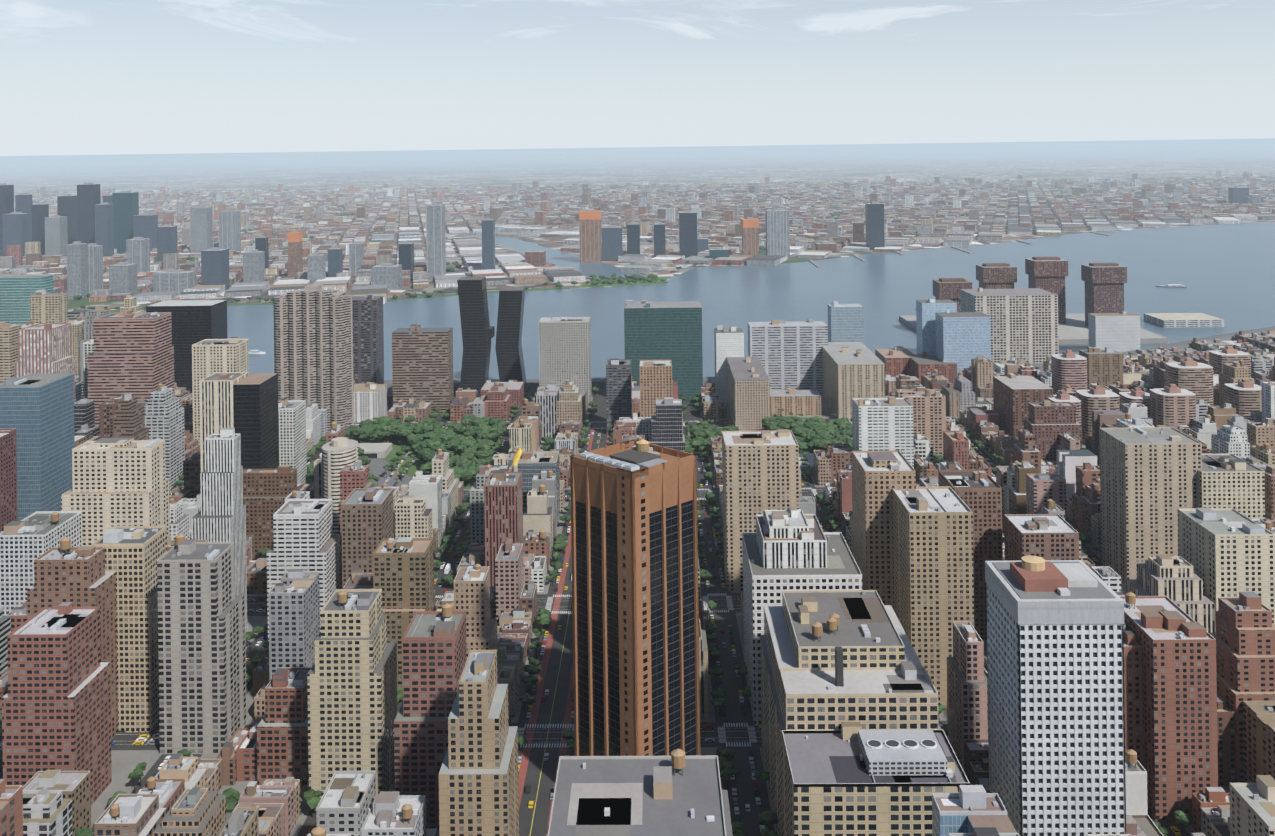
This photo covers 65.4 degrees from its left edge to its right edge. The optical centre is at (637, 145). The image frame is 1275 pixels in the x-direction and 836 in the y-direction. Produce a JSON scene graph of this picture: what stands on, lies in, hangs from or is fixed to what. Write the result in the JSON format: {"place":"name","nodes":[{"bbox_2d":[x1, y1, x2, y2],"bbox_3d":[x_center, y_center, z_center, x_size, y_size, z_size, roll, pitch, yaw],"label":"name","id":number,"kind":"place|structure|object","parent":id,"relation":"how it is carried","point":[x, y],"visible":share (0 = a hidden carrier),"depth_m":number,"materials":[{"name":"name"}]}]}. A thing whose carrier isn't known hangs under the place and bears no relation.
{"place":"outdoors","nodes":[
{"label":"outdoors","id":0,"kind":"place"},
{"bbox_2d":[0,138,1274,835],"bbox_3d":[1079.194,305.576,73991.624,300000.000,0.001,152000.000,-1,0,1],"label":"ground","id":1,"kind":"structure","parent":0,"point":[1122,160],"depth_m":9511.53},
{"bbox_2d":[0,284,1186,835],"bbox_3d":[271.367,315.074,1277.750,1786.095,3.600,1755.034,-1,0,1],"label":"cars","id":2,"kind":"object","parent":1,"relation":"on","point":[142,738],"visible":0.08,"depth_m":649.30,"materials":[{"name":"metal"}]},
{"bbox_2d":[570,439,700,755],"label":"skyscraper","id":3,"kind":"structure","parent":1,"relation":"on","point":[635,611],"depth_m":474.25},
{"bbox_2d":[0,257,1274,835],"bbox_3d":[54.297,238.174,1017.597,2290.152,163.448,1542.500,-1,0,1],"label":"city buildings","id":4,"kind":"structure","parent":1,"relation":"on","point":[1126,685],"depth_m":575.37,"materials":[{"name":"beige concrete"}]},
{"bbox_2d":[0,171,1274,303],"bbox_3d":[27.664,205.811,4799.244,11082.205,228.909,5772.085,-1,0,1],"label":"shore buildings","id":5,"kind":"structure","parent":1,"relation":"on","point":[95,242],"depth_m":3351.53,"materials":[{"name":"grey concrete"}]},
{"bbox_2d":[0,183,1274,835],"bbox_3d":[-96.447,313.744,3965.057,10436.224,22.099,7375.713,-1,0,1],"label":"trees","id":6,"kind":"object","parent":1,"relation":"on","point":[428,437],"visible":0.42,"depth_m":1002.56,"materials":[{"name":"green plant"}]},
{"bbox_2d":[0,276,1274,835],"bbox_3d":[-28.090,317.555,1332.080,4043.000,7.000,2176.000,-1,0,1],"label":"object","id":7,"kind":"object","parent":1,"relation":"on","point":[380,454],"visible":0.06,"depth_m":679.72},
{"bbox_2d":[0,145,1274,163],"bbox_3d":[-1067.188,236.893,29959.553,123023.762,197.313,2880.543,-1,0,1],"label":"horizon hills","id":8,"kind":"structure","parent":0,"point":[348,156],"depth_m":30427.22,"materials":[{"name":"grey"}]},
{"bbox_2d":[0,0,1274,155],"label":"sky","id":9,"kind":"structure","parent":0,"point":[78,77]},
{"bbox_2d":[116,223,1274,379],"bbox_3d":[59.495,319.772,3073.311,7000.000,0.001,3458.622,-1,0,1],"label":"river water","id":10,"kind":"structure","parent":0,"point":[1225,273],"depth_m":2124.17,"materials":[{"name":"blue liquid"}]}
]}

